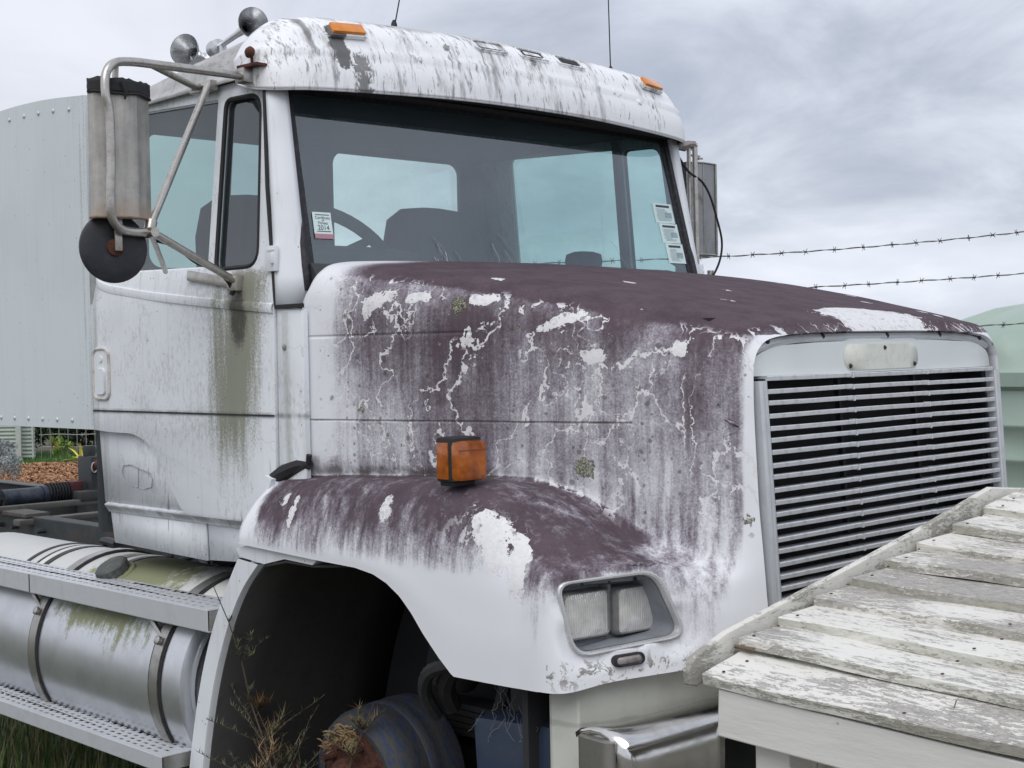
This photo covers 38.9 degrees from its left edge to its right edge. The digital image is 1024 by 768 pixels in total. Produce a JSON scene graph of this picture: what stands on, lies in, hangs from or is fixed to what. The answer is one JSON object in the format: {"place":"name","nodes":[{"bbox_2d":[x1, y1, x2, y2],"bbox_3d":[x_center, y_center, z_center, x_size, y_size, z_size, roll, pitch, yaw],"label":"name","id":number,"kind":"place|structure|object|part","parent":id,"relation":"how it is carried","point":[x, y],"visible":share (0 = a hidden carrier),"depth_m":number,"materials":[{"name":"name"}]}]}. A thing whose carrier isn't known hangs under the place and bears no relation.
{"place":"outdoors","nodes":[
{"label":"outdoors","id":0,"kind":"place"},
{"bbox_2d":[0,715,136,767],"bbox_3d":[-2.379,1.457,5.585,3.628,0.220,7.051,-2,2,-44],"label":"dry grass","id":1,"kind":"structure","parent":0,"point":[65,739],"depth_m":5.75,"materials":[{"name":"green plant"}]},
{"bbox_2d":[0,715,189,767],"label":"grass","id":2,"kind":"structure","parent":0,"point":[46,759],"depth_m":5.86,"materials":[{"name":"green plant"}]},
{"bbox_2d":[0,432,189,767],"bbox_3d":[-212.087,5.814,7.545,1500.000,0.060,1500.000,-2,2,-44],"label":"ground","id":3,"kind":"structure","parent":0,"point":[47,448],"depth_m":6.23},
{"bbox_2d":[0,425,35,459],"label":"corrugated fence","id":4,"kind":"object","parent":3,"relation":"on","point":[23,437],"visible":0.35,"depth_m":23.44,"materials":[{"name":"white metal"}]},
{"bbox_2d":[0,461,77,483],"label":"mulch bed","id":5,"kind":"object","parent":3,"relation":"on","point":[41,473],"visible":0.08,"depth_m":19.78,"materials":[{"name":"brown wood"}]},
{"bbox_2d":[0,438,17,460],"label":"silver bush","id":6,"kind":"object","parent":5,"relation":"on","point":[7,449],"visible":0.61,"depth_m":20.97,"materials":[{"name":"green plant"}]},
{"bbox_2d":[0,451,23,480],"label":"silver bush","id":7,"kind":"object","parent":5,"relation":"on","point":[14,463],"visible":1,"depth_m":18.32,"materials":[{"name":"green plant"}]},
{"bbox_2d":[49,435,73,459],"bbox_3d":[-6.960,0.981,22.341,0.334,0.419,0.397,-2,2,-44],"label":"flowering plant","id":8,"kind":"object","parent":5,"relation":"on","point":[58,443],"visible":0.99,"depth_m":22.31,"materials":[{"name":"green plant"}]},
{"bbox_2d":[0,451,96,471],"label":"lawn","id":9,"kind":"structure","parent":3,"relation":"on","point":[46,457],"depth_m":23.20,"materials":[{"name":"green plant"}]},
{"bbox_2d":[0,440,14,455],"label":"silver bush","id":10,"kind":"object","parent":9,"relation":"on","point":[8,443],"visible":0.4,"depth_m":22.60,"materials":[{"name":"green plant"}]},
{"bbox_2d":[35,427,93,449],"bbox_3d":[-8.292,0.427,25.482,2.036,1.653,2.063,-2,1,-18],"label":"hedge shrub","id":11,"kind":"object","parent":3,"relation":"on","point":[39,431],"visible":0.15,"depth_m":25.01,"materials":[{"name":"green plant"}]},
{"bbox_2d":[39,434,95,458],"bbox_3d":[-4.190,0.522,23.481,6.900,1.500,0.146,-1,1,0],"label":"fence","id":12,"kind":"object","parent":3,"relation":"on","point":[41,447],"visible":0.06,"depth_m":23.42,"materials":[{"name":"metal"}]},
{"bbox_2d":[59,444,82,461],"bbox_3d":[-6.135,1.072,20.625,0.520,0.506,0.503,-1,1,6],"label":"spiky plant","id":13,"kind":"object","parent":3,"relation":"on","point":[80,451],"visible":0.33,"depth_m":20.59,"materials":[{"name":"yellow plant"}]},
{"bbox_2d":[70,429,95,444],"bbox_3d":[-7.254,0.589,25.649,2.494,1.563,1.852,-1,1,7],"label":"hedge shrub","id":14,"kind":"object","parent":3,"relation":"on","point":[93,436],"visible":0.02,"depth_m":25.48,"materials":[{"name":"green plant"}]},
{"bbox_2d":[197,585,323,767],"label":"weed","id":15,"kind":"object","parent":3,"relation":"on","point":[242,658],"visible":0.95,"depth_m":4.24,"materials":[{"name":"plant"}]},
{"bbox_2d":[244,731,287,767],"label":"weed","id":16,"kind":"object","parent":3,"relation":"on","point":[271,749],"visible":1,"depth_m":3.97,"materials":[{"name":"brown plant"}]},
{"bbox_2d":[245,687,309,767],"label":"weed","id":17,"kind":"object","parent":3,"relation":"on","point":[261,702],"visible":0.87,"depth_m":4.38,"materials":[{"name":"brown plant"}]},
{"bbox_2d":[321,699,384,767],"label":"weed","id":18,"kind":"object","parent":3,"relation":"on","point":[364,726],"visible":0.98,"depth_m":4.11,"materials":[{"name":"brown plant"}]},
{"bbox_2d":[0,0,1007,767],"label":"old truck","id":19,"kind":"object","parent":3,"relation":"on","point":[578,508],"visible":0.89,"depth_m":4.23,"materials":[{"name":"paint"}]},
{"bbox_3d":[-1.052,-0.258,4.645,0.113,1.348,1.111,-2,2,-44],"label":"door","id":20,"kind":"part","parent":19,"relation":"part of","materials":[{"name":"paint"}]},
{"bbox_2d":[317,723,365,762],"bbox_3d":[-0.485,1.042,4.198,0.063,0.145,0.216,-2,2,-44],"label":"dry grass clump","id":21,"kind":"object","parent":19,"relation":"on","point":[345,736],"visible":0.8,"depth_m":4.20,"materials":[{"name":"beige plant"}]},
{"bbox_2d":[469,688,522,741],"bbox_3d":[-0.025,0.810,3.564,0.012,0.160,0.258,-2,2,-44],"label":"cobweb","id":22,"kind":"object","parent":19,"relation":"attached to","point":[504,715],"visible":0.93,"depth_m":3.56,"materials":[{"name":"grey"}]},
{"bbox_2d":[434,236,626,265],"bbox_3d":[0.095,-0.415,4.929,0.949,0.186,0.044,-2,2,-45],"label":"cobweb","id":23,"kind":"object","parent":19,"relation":"attached to","point":[497,254],"visible":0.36,"depth_m":4.79,"materials":[{"name":"grey"}]},
{"bbox_3d":[0.328,-0.316,5.989,0.102,1.348,1.106,-2,2,-44],"label":"door","id":24,"kind":"part","parent":19,"relation":"part of","materials":[{"name":"paint"}]},
{"bbox_2d":[683,487,1023,767],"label":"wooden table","id":25,"kind":"object","parent":3,"relation":"on","point":[888,655],"visible":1,"depth_m":2.65,"materials":[{"name":"paint"}]},
{"bbox_2d":[962,304,1023,487],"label":"water tank","id":26,"kind":"object","parent":3,"relation":"on","point":[1008,341],"visible":0.13,"depth_m":8.34,"materials":[{"name":"green plastic"}]},
{"bbox_3d":[-8.989,0.607,7.211,0.124,2.240,0.121,-2,2,-44],"label":"fence post","id":27,"kind":"object","parent":3,"relation":"on","visible":0},
{"bbox_2d":[533,230,1023,263],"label":"barbed wire","id":28,"kind":"object","parent":27,"relation":"attached to","point":[783,252],"visible":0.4,"depth_m":7.43,"materials":[{"name":"grey metal"}]},
{"bbox_2d":[809,272,1023,288],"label":"barbed wire","id":29,"kind":"object","parent":27,"relation":"attached to","point":[897,282],"visible":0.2,"depth_m":7.45,"materials":[{"name":"grey metal"}]},
{"bbox_2d":[980,323,1023,327],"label":"barbed wire","id":30,"kind":"object","parent":27,"relation":"attached to","point":[1003,324],"visible":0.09,"depth_m":7.46,"materials":[{"name":"grey metal"}]},
{"bbox_2d":[0,0,1023,319],"label":"sky","id":31,"kind":"structure","parent":0,"point":[824,124],"materials":[{"name":"grey"}]},
{"bbox_2d":[734,577,994,707],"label":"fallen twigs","id":32,"kind":"object","parent":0,"point":[744,648],"visible":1,"depth_m":2.75,"materials":[{"name":"brown wood"}]}
]}

